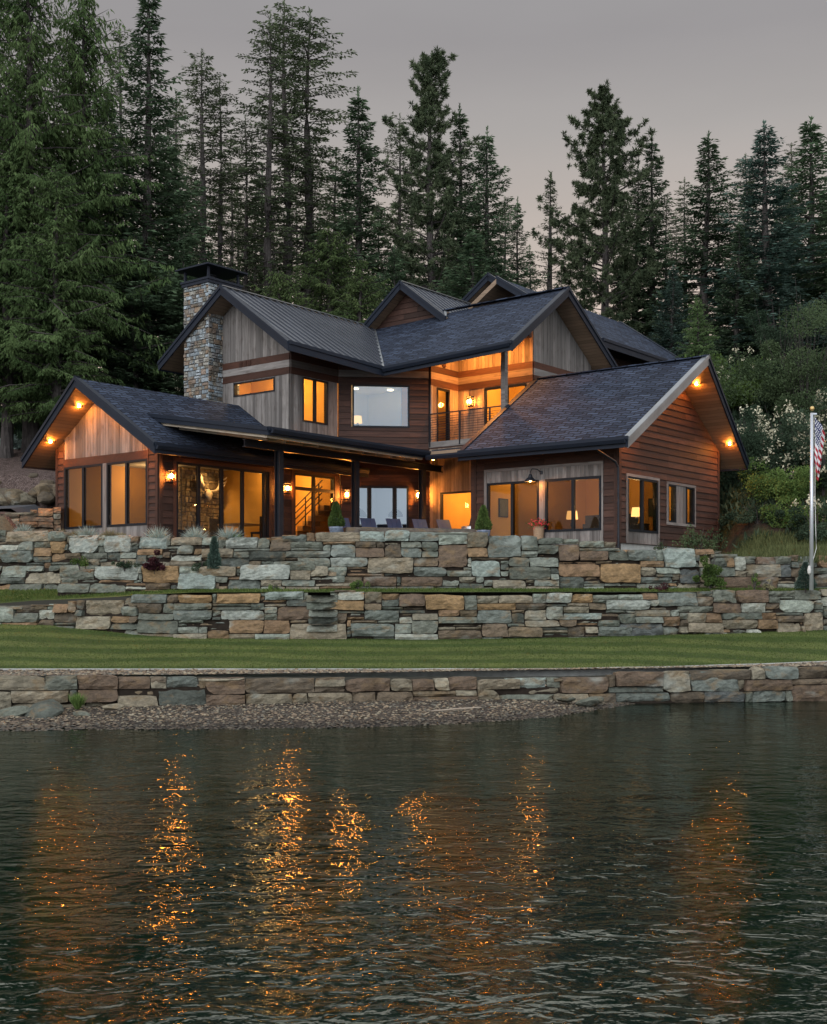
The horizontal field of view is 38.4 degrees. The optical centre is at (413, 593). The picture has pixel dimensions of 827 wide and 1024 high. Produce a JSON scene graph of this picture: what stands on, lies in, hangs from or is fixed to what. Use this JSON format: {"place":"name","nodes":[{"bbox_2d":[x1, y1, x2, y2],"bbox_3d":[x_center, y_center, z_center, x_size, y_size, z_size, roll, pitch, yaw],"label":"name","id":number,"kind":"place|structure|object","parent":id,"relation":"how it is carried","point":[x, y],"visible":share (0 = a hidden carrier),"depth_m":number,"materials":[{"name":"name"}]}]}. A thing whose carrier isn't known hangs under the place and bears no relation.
{"place":"outdoors","nodes":[
{"label":"outdoors","id":0,"kind":"place"},
{"bbox_2d":[0,699,637,730],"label":"beach","id":1,"kind":"structure","parent":0,"point":[236,712],"depth_m":21.78,"materials":[{"name":"grey gravel"}]},
{"bbox_2d":[0,705,29,715],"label":"beach rock","id":2,"kind":"object","parent":1,"relation":"on","point":[22,710],"visible":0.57,"depth_m":21.47,"materials":[{"name":"stone"}]},
{"bbox_2d":[24,699,63,718],"bbox_3d":[-6.701,2.128,21.602,0.705,0.368,0.877,0,0,-37],"label":"beach rock","id":3,"kind":"object","parent":1,"relation":"on","point":[51,708],"visible":0.75,"depth_m":21.38,"materials":[{"name":"stone"}]},
{"bbox_2d":[0,666,826,708],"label":"boulder wall","id":4,"kind":"structure","parent":1,"relation":"on","point":[769,683],"depth_m":23.69,"materials":[{"name":"stone"}]},
{"bbox_2d":[0,666,764,675],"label":"gravel strip","id":5,"kind":"object","parent":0,"point":[218,673],"visible":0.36,"depth_m":23.77,"materials":[{"name":"grey gravel"}]},
{"bbox_2d":[0,661,826,675],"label":"gravel stones","id":6,"kind":"object","parent":5,"relation":"on","point":[42,672],"visible":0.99,"depth_m":24.26,"materials":[{"name":"grey gravel"}]},
{"bbox_2d":[0,516,792,561],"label":"terrace","id":7,"kind":"structure","parent":0,"point":[5,524],"depth_m":34.69,"materials":[{"name":"grey stone"}]},
{"bbox_2d":[672,524,727,550],"bbox_3d":[7.806,-1.415,32.377,1.499,0.972,0.973,0,0,14],"label":"terrace plant","id":8,"kind":"object","parent":7,"relation":"on","point":[704,541],"visible":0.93,"depth_m":32.38,"materials":[{"name":"green plant"}]},
{"bbox_2d":[693,528,826,562],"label":"meadow grass","id":9,"kind":"structure","parent":7,"relation":"on","point":[776,544],"depth_m":35.09,"materials":[{"name":"green plant"}]},
{"bbox_2d":[0,685,826,1023],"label":"water","id":10,"kind":"structure","parent":0,"point":[652,863],"depth_m":9.83,"materials":[{"name":"grey liquid"}]},
{"bbox_2d":[0,623,826,668],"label":"lawn","id":11,"kind":"structure","parent":0,"point":[124,656],"depth_m":27.95,"materials":[{"name":"green plant"}]},
{"bbox_2d":[0,661,825,676],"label":"kerb","id":12,"kind":"structure","parent":11,"relation":"on","point":[527,673],"depth_m":25.03,"materials":[{"name":"concrete"}]},
{"bbox_2d":[0,589,826,639],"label":"boulder wall","id":13,"kind":"structure","parent":11,"relation":"on","point":[285,615],"depth_m":30.17,"materials":[{"name":"stone"}]},
{"bbox_2d":[306,595,337,631],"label":"stone steps","id":14,"kind":"structure","parent":13,"relation":"on","point":[322,616],"depth_m":29.97,"materials":[{"name":"grey stone"}]},
{"bbox_2d":[0,589,819,602],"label":"grass ledge","id":15,"kind":"object","parent":13,"relation":"on","point":[31,599],"depth_m":30.90,"materials":[{"name":"green plant"}]},
{"bbox_2d":[57,561,351,596],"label":"boulder wall","id":16,"kind":"structure","parent":15,"relation":"on","point":[287,575],"depth_m":31.20,"materials":[{"name":"stone"}]},
{"bbox_2d":[142,549,165,573],"bbox_3d":[-6.843,-0.837,31.284,0.671,0.662,0.521,0,0,0],"label":"terrace plant","id":17,"kind":"object","parent":16,"relation":"on","point":[152,564],"visible":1,"depth_m":31.23,"materials":[{"name":"red plant"}]},
{"bbox_2d":[206,536,221,568],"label":"dwarf conifer","id":18,"kind":"object","parent":16,"relation":"on","point":[214,559],"visible":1,"depth_m":31.21,"materials":[{"name":"green plant"}]},
{"bbox_2d":[0,530,826,596],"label":"boulder wall","id":19,"kind":"structure","parent":15,"relation":"on","point":[38,560],"depth_m":31.57,"materials":[{"name":"stone"}]},
{"bbox_2d":[329,526,342,531],"bbox_3d":[-2.085,-1.640,32.000,0.410,0.300,0.410,0,0,0],"label":"plant pot","id":20,"kind":"object","parent":19,"relation":"on","point":[335,529],"visible":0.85,"depth_m":31.84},
{"bbox_2d":[327,501,345,526],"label":"dwarf spruce","id":21,"kind":"object","parent":20,"relation":"in","point":[335,516],"visible":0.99,"depth_m":31.91,"materials":[{"name":"green plant"}]},
{"bbox_2d":[692,555,726,589],"bbox_3d":[7.810,-0.525,31.329,0.665,1.040,0.821,0,0,-24],"label":"terrace plant","id":22,"kind":"object","parent":15,"relation":"on","point":[709,574],"visible":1,"depth_m":31.20,"materials":[{"name":"green plant"}]},
{"bbox_2d":[794,561,816,592],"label":"blue spruce","id":23,"kind":"object","parent":15,"relation":"on","point":[803,576],"visible":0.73,"depth_m":31.27,"materials":[{"name":"green plant"}]},
{"bbox_2d":[807,406,816,589],"bbox_3d":[10.361,-2.478,30.941,0.268,4.795,0.127,0,0,-18],"label":"flagpole","id":24,"kind":"object","parent":15,"relation":"on","point":[810,570],"visible":1,"depth_m":30.91,"materials":[{"name":"metal"}]},
{"bbox_2d":[815,417,824,479],"bbox_3d":[10.547,-3.755,30.898,0.261,1.688,0.139,0,0,0],"label":"flag","id":25,"kind":"object","parent":24,"relation":"hanging from","point":[819,437],"visible":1,"depth_m":30.90,"materials":[{"name":"multicoloured fabric"}]},
{"bbox_2d":[0,404,826,553],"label":"ground","id":26,"kind":"structure","parent":0,"point":[14,474],"depth_m":39.58,"materials":[{"name":"green plant"}]},
{"bbox_2d":[1,507,63,530],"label":"boulder wall","id":27,"kind":"structure","parent":26,"relation":"on","point":[44,519],"depth_m":35.38,"materials":[{"name":"stone"}]},
{"bbox_2d":[0,145,124,457],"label":"cedar tree","id":28,"kind":"object","parent":26,"relation":"on","point":[7,428],"visible":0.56,"depth_m":43.07,"materials":[{"name":"green plant"}]},
{"bbox_2d":[0,161,131,423],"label":"cedar tree","id":29,"kind":"object","parent":26,"relation":"on","point":[51,262],"visible":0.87,"depth_m":42.24,"materials":[{"name":"green plant"}]},
{"bbox_2d":[0,0,135,452],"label":"cedar tree","id":30,"kind":"object","parent":26,"relation":"on","point":[31,44],"visible":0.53,"depth_m":44.02,"materials":[{"name":"green plant"}]},
{"bbox_2d":[0,0,172,377],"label":"cedar tree","id":31,"kind":"object","parent":26,"relation":"on","point":[5,41],"visible":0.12,"depth_m":45.10,"materials":[{"name":"green plant"}]},
{"bbox_2d":[0,0,188,379],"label":"cedar tree","id":32,"kind":"object","parent":26,"relation":"on","point":[83,63],"visible":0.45,"depth_m":46.35,"materials":[{"name":"green plant"}]},
{"bbox_2d":[49,96,159,396],"bbox_3d":[-13.083,-14.557,52.169,7.050,15.164,8.076,0,0,40],"label":"fir tree","id":33,"kind":"object","parent":26,"relation":"on","point":[117,127],"visible":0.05,"depth_m":51.65,"materials":[{"name":"green plant"}]},
{"bbox_2d":[87,21,142,232],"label":"pine tree","id":34,"kind":"object","parent":26,"relation":"on","point":[119,41],"visible":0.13,"depth_m":74.82,"materials":[{"name":"green plant"}]},
{"bbox_2d":[94,263,183,393],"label":"fir tree","id":35,"kind":"object","parent":26,"relation":"on","point":[121,363],"visible":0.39,"depth_m":45.76,"materials":[{"name":"green plant"}]},
{"bbox_2d":[70,0,218,395],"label":"fir tree","id":36,"kind":"object","parent":26,"relation":"on","point":[147,149],"visible":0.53,"depth_m":47.66,"materials":[{"name":"green plant"}]},
{"bbox_2d":[90,140,215,390],"bbox_3d":[-10.743,-13.001,49.680,7.351,12.508,7.549,0,0,-33],"label":"fir tree","id":37,"kind":"object","parent":26,"relation":"on","point":[176,159],"visible":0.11,"depth_m":49.85,"materials":[{"name":"green plant"}]},
{"bbox_2d":[144,243,196,395],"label":"fir tree","id":38,"kind":"object","parent":26,"relation":"on","point":[180,253],"visible":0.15,"depth_m":46.62,"materials":[{"name":"green plant"}]},
{"bbox_2d":[151,90,199,259],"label":"pine tree","id":39,"kind":"object","parent":26,"relation":"on","point":[185,125],"visible":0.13,"depth_m":74.67,"materials":[{"name":"green plant"}]},
{"bbox_2d":[158,48,250,280],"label":"pine tree","id":40,"kind":"object","parent":26,"relation":"on","point":[201,169],"visible":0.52,"depth_m":56.78,"materials":[{"name":"green plant"}]},
{"bbox_2d":[188,73,246,287],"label":"pine tree","id":41,"kind":"object","parent":26,"relation":"on","point":[220,244],"visible":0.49,"depth_m":58.98,"materials":[{"name":"green plant"}]},
{"bbox_2d":[207,156,254,281],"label":"pine tree","id":42,"kind":"object","parent":26,"relation":"on","point":[232,259],"visible":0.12,"depth_m":77.79,"materials":[{"name":"green plant"}]},
{"bbox_2d":[223,115,271,293],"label":"pine tree","id":43,"kind":"object","parent":26,"relation":"on","point":[251,271],"visible":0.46,"depth_m":61.97,"materials":[{"name":"green plant"}]},
{"bbox_2d":[232,187,272,293],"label":"pine tree","id":44,"kind":"object","parent":26,"relation":"on","point":[255,277],"visible":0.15,"depth_m":76.29,"materials":[{"name":"green plant"}]},
{"bbox_2d":[227,172,281,294],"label":"fir tree","id":45,"kind":"object","parent":26,"relation":"on","point":[242,254],"visible":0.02,"depth_m":77.66,"materials":[{"name":"green plant"}]},
{"bbox_2d":[220,5,320,300],"bbox_3d":[-7.130,-18.293,57.721,4.613,20.306,5.189,0,0,8],"label":"pine tree","id":46,"kind":"object","parent":26,"relation":"on","point":[267,261],"visible":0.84,"depth_m":57.78,"materials":[{"name":"green plant"}]},
{"bbox_2d":[223,0,337,298],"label":"pine tree","id":47,"kind":"object","parent":26,"relation":"on","point":[289,240],"visible":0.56,"depth_m":59.90,"materials":[{"name":"green plant"}]},
{"bbox_2d":[250,270,312,308],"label":"cedar tree","id":48,"kind":"object","parent":26,"relation":"on","point":[279,285],"visible":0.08,"depth_m":49.65,"materials":[{"name":"green plant"}]},
{"bbox_2d":[251,6,357,308],"bbox_3d":[-5.437,-19.443,61.097,5.612,21.334,4.755,0,0,17],"label":"pine tree","id":49,"kind":"object","parent":26,"relation":"on","point":[308,179],"visible":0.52,"depth_m":60.86,"materials":[{"name":"green plant"}]},
{"bbox_2d":[276,225,380,317],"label":"cedar tree","id":50,"kind":"object","parent":26,"relation":"on","point":[312,280],"visible":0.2,"depth_m":51.76,"materials":[{"name":"green plant"}]},
{"bbox_2d":[313,153,355,312],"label":"pine tree","id":51,"kind":"object","parent":26,"relation":"on","point":[335,189],"visible":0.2,"depth_m":65.93,"materials":[{"name":"green plant"}]},
{"bbox_2d":[301,86,410,320],"bbox_3d":[-2.883,-16.912,60.095,8.603,17.425,8.209,0,0,34],"label":"fir tree","id":52,"kind":"object","parent":26,"relation":"on","point":[358,224],"visible":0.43,"depth_m":59.48,"materials":[{"name":"green plant"}]},
{"bbox_2d":[330,261,393,322],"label":"cedar tree","id":53,"kind":"object","parent":26,"relation":"on","point":[357,284],"visible":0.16,"depth_m":49.90,"materials":[{"name":"green plant"}]},
{"bbox_2d":[21,262,748,554],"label":"house","id":54,"kind":"structure","parent":26,"relation":"on","point":[557,408],"depth_m":37.25,"materials":[{"name":"wood"}]},
{"bbox_2d":[64,463,102,528],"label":"window","id":55,"kind":"structure","parent":54,"relation":"in","point":[92,475],"depth_m":34.88,"materials":[{"name":"clear glass"}]},
{"bbox_2d":[106,459,146,526],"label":"window","id":56,"kind":"structure","parent":54,"relation":"in","point":[135,470],"depth_m":33.64,"materials":[{"name":"clear glass"}]},
{"bbox_2d":[177,462,268,537],"bbox_3d":[-5.577,-2.535,34.891,0.095,2.350,3.634,0,0,38],"label":"sliding door","id":57,"kind":"structure","parent":54,"relation":"in","point":[265,475],"depth_m":35.42,"materials":[{"name":"clear glass"}]},
{"bbox_2d":[296,491,310,535],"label":"staircase","id":58,"kind":"structure","parent":54,"relation":"on","point":[305,528],"depth_m":39.23,"materials":[{"name":"brown wood"}]},
{"bbox_2d":[295,473,334,539],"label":"sliding door","id":59,"kind":"structure","parent":54,"relation":"in","point":[322,489],"depth_m":38.11,"materials":[{"name":"clear glass"}]},
{"bbox_2d":[303,377,327,424],"bbox_3d":[-3.162,-6.144,38.042,0.095,1.402,1.165,0,0,38],"label":"window","id":60,"kind":"structure","parent":54,"relation":"in","point":[315,381],"depth_m":38.01,"materials":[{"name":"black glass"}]},
{"bbox_2d":[352,384,408,427],"bbox_3d":[-1.069,-6.145,39.057,1.874,1.390,0.095,0,0,-7],"label":"picture window","id":61,"kind":"structure","parent":54,"relation":"in","point":[353,385],"depth_m":39.02,"materials":[{"name":"white glass"}]},
{"bbox_2d":[487,480,538,536],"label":"sliding door","id":62,"kind":"structure","parent":54,"relation":"in","point":[524,495],"depth_m":35.04,"materials":[{"name":"clear glass"}]},
{"bbox_2d":[545,476,600,531],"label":"window","id":63,"kind":"structure","parent":54,"relation":"in","point":[560,494],"depth_m":34.18,"materials":[{"name":"clear glass"}]},
{"bbox_2d":[583,514,635,528],"bbox_3d":[5.578,-1.950,36.549,1.800,1.050,2.100,0,0,38],"label":"bed","id":64,"kind":"object","parent":54,"relation":"on","point":[591,521],"visible":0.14,"depth_m":37.55,"materials":[{"name":"fabric"}]},
{"bbox_2d":[628,476,657,533],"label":"window","id":65,"kind":"structure","parent":54,"relation":"in","point":[648,488],"depth_m":34.39,"materials":[{"name":"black glass"}]},
{"bbox_2d":[371,245,408,307],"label":"fir tree","id":66,"kind":"object","parent":26,"relation":"on","point":[394,268],"visible":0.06,"depth_m":54.12,"materials":[{"name":"green plant"}]},
{"bbox_2d":[365,111,434,279],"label":"pine tree","id":67,"kind":"object","parent":26,"relation":"on","point":[398,196],"visible":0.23,"depth_m":65.82,"materials":[{"name":"green plant"}]},
{"bbox_2d":[359,45,499,298],"bbox_3d":[1.200,-17.885,60.130,7.103,19.083,6.854,0,0,41],"label":"pine tree","id":68,"kind":"object","parent":26,"relation":"on","point":[422,118],"visible":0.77,"depth_m":59.29,"materials":[{"name":"green plant"}]},
{"bbox_2d":[401,103,504,294],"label":"fir tree","id":69,"kind":"object","parent":26,"relation":"on","point":[461,146],"visible":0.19,"depth_m":60.93,"materials":[{"name":"green plant"}]},
{"bbox_2d":[433,229,496,299],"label":"fir tree","id":70,"kind":"object","parent":26,"relation":"on","point":[473,260],"visible":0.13,"depth_m":53.80,"materials":[{"name":"green plant"}]},
{"bbox_2d":[426,125,546,294],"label":"fir tree","id":71,"kind":"object","parent":26,"relation":"on","point":[476,206],"visible":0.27,"depth_m":59.53,"materials":[{"name":"green plant"}]},
{"bbox_2d":[486,251,509,280],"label":"fir tree","id":72,"kind":"object","parent":26,"relation":"on","point":[498,269],"visible":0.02,"depth_m":51.67,"materials":[{"name":"green plant"}]},
{"bbox_2d":[500,197,533,290],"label":"fir tree","id":73,"kind":"object","parent":26,"relation":"on","point":[518,266],"visible":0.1,"depth_m":65.83,"materials":[{"name":"green plant"}]},
{"bbox_2d":[519,244,543,291],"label":"fir tree","id":74,"kind":"object","parent":26,"relation":"on","point":[531,261],"visible":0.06,"depth_m":81.88,"materials":[{"name":"green plant"}]},
{"bbox_2d":[520,170,581,299],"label":"fir tree","id":75,"kind":"object","parent":26,"relation":"on","point":[548,272],"visible":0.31,"depth_m":60.92,"materials":[{"name":"green plant"}]},
{"bbox_2d":[530,79,682,341],"bbox_3d":[9.926,-16.997,60.202,8.069,17.051,8.126,0,0,14],"label":"pine tree","id":76,"kind":"object","parent":26,"relation":"on","point":[606,115],"visible":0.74,"depth_m":59.11,"materials":[{"name":"green plant"}]},
{"bbox_2d":[599,163,681,335],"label":"fir tree","id":77,"kind":"object","parent":26,"relation":"on","point":[636,172],"visible":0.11,"depth_m":62.73,"materials":[{"name":"green plant"}]},
{"bbox_2d":[611,132,695,352],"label":"fir tree","id":78,"kind":"object","parent":26,"relation":"on","point":[658,189],"visible":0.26,"depth_m":61.58,"materials":[{"name":"green plant"}]},
{"bbox_2d":[655,197,687,326],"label":"pine tree","id":79,"kind":"object","parent":26,"relation":"on","point":[667,219],"visible":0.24,"depth_m":67.35,"materials":[{"name":"green plant"}]},
{"bbox_2d":[646,264,700,357],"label":"fir tree","id":80,"kind":"object","parent":26,"relation":"on","point":[668,335],"visible":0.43,"depth_m":51.83,"materials":[{"name":"green plant"}]},
{"bbox_2d":[660,177,702,314],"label":"pine tree","id":81,"kind":"object","parent":26,"relation":"on","point":[685,204],"visible":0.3,"depth_m":66.24,"materials":[{"name":"green plant"}]},
{"bbox_2d":[676,297,724,377],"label":"cedar tree","id":82,"kind":"object","parent":26,"relation":"on","point":[697,347],"visible":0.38,"depth_m":47.90,"materials":[{"name":"green plant"}]},
{"bbox_2d":[617,131,791,359],"bbox_3d":[14.403,-16.143,60.059,9.206,14.625,8.036,0,0,6],"label":"fir tree","id":83,"kind":"object","parent":26,"relation":"on","point":[704,254],"visible":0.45,"depth_m":59.65,"materials":[{"name":"green plant"}]},
{"bbox_2d":[684,220,786,375],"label":"fir tree","id":84,"kind":"object","parent":26,"relation":"on","point":[737,301],"visible":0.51,"depth_m":55.74,"materials":[{"name":"green plant"}]},
{"bbox_2d":[721,154,761,325],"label":"pine tree","id":85,"kind":"object","parent":26,"relation":"on","point":[738,175],"visible":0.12,"depth_m":66.30,"materials":[{"name":"green plant"}]},
{"bbox_2d":[675,119,826,395],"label":"fir tree","id":86,"kind":"object","parent":26,"relation":"on","point":[768,254],"visible":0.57,"depth_m":56.65,"materials":[{"name":"green plant"}]},
{"bbox_2d":[718,504,784,524],"bbox_3d":[10.644,-2.490,37.369,1.893,0.795,1.611,0,0,0],"label":"hillside shrub","id":87,"kind":"object","parent":26,"relation":"on","point":[751,514],"visible":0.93,"depth_m":37.20,"materials":[{"name":"green plant"}]},
{"bbox_2d":[735,403,778,447],"bbox_3d":[11.683,-5.793,42.002,2.296,2.079,2.013,0,0,0],"label":"ocean spray","id":88,"kind":"object","parent":26,"relation":"on","point":[754,413],"visible":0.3,"depth_m":41.94,"materials":[{"name":"white plant"}]},
{"bbox_2d":[720,419,800,484],"bbox_3d":[11.443,-4.617,39.774,3.233,2.241,2.833,0,0,28],"label":"hillside shrub","id":89,"kind":"object","parent":26,"relation":"on","point":[748,446],"visible":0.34,"depth_m":39.43,"materials":[{"name":"green plant"}]},
{"bbox_2d":[699,279,826,436],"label":"hillside shrub","id":90,"kind":"object","parent":26,"relation":"on","point":[802,387],"visible":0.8,"depth_m":42.83,"materials":[{"name":"green plant"}]},
{"bbox_2d":[700,345,826,412],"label":"elder shrub","id":91,"kind":"object","parent":26,"relation":"on","point":[749,400],"visible":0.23,"depth_m":45.50,"materials":[{"name":"green plant"}]},
{"bbox_2d":[720,407,826,553],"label":"bank vegetation","id":92,"kind":"object","parent":26,"relation":"on","point":[730,488],"visible":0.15,"depth_m":38.99,"materials":[{"name":"green plant"}]},
{"bbox_2d":[721,116,826,365],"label":"fir tree","id":93,"kind":"object","parent":26,"relation":"on","point":[811,138],"visible":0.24,"depth_m":61.43,"materials":[{"name":"green plant"}]},
{"bbox_2d":[729,299,826,412],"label":"hillside shrub","id":94,"kind":"object","parent":26,"relation":"on","point":[761,334],"visible":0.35,"depth_m":45.01,"materials":[{"name":"green plant"}]},
{"bbox_2d":[736,457,822,501],"bbox_3d":[11.890,-3.650,38.345,2.725,1.614,2.446,0,0,0],"label":"hillside shrub","id":95,"kind":"object","parent":26,"relation":"on","point":[777,484],"visible":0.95,"depth_m":38.18,"materials":[{"name":"green plant"}]},
{"bbox_2d":[738,399,826,478],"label":"ocean spray","id":96,"kind":"object","parent":26,"relation":"on","point":[782,459],"visible":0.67,"depth_m":39.51,"materials":[{"name":"green plant"}]},
{"bbox_2d":[758,494,826,527],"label":"hillside shrub","id":97,"kind":"object","parent":26,"relation":"on","point":[786,518],"visible":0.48,"depth_m":37.13,"materials":[{"name":"green plant"}]},
{"bbox_2d":[760,141,826,343],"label":"pine tree","id":98,"kind":"object","parent":26,"relation":"on","point":[792,157],"visible":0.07,"depth_m":66.77,"materials":[{"name":"green plant"}]},
{"bbox_2d":[775,187,826,382],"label":"fir tree","id":99,"kind":"object","parent":26,"relation":"on","point":[821,288],"visible":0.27,"depth_m":58.33,"materials":[{"name":"green plant"}]},
{"bbox_2d":[786,387,826,495],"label":"ocean spray","id":100,"kind":"object","parent":26,"relation":"on","point":[805,455],"visible":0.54,"depth_m":38.75,"materials":[{"name":"green plant"}]},
{"bbox_2d":[787,494,826,541],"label":"ocean spray","id":101,"kind":"object","parent":26,"relation":"on","point":[821,528],"visible":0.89,"depth_m":35.85,"materials":[{"name":"green plant"}]},
{"bbox_2d":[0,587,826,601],"bbox_3d":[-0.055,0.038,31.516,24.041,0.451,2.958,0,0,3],"label":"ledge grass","id":102,"kind":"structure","parent":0,"point":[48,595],"depth_m":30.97,"materials":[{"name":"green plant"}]},
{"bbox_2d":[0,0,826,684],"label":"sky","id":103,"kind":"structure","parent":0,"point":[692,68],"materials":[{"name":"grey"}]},
{"label":"patio paving","id":104,"kind":"structure","parent":0,"visible":0},
{"bbox_2d":[344,527,475,538],"bbox_3d":[-0.096,-1.620,32.642,3.669,0.357,0.452,0,0,-15],"label":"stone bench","id":105,"kind":"object","parent":104,"relation":"on","point":[359,529],"visible":0.37,"depth_m":32.43,"materials":[{"name":"grey stone"}]},
{"bbox_2d":[476,530,490,535],"bbox_3d":[1.895,-1.564,32.250,0.410,0.300,0.410,0,0,0],"label":"plant pot","id":106,"kind":"object","parent":104,"relation":"on","point":[488,531],"visible":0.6,"depth_m":32.10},
{"bbox_2d":[475,505,492,529],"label":"dwarf spruce","id":107,"kind":"object","parent":106,"relation":"in","point":[483,522],"visible":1,"depth_m":32.16,"materials":[{"name":"green plant"}]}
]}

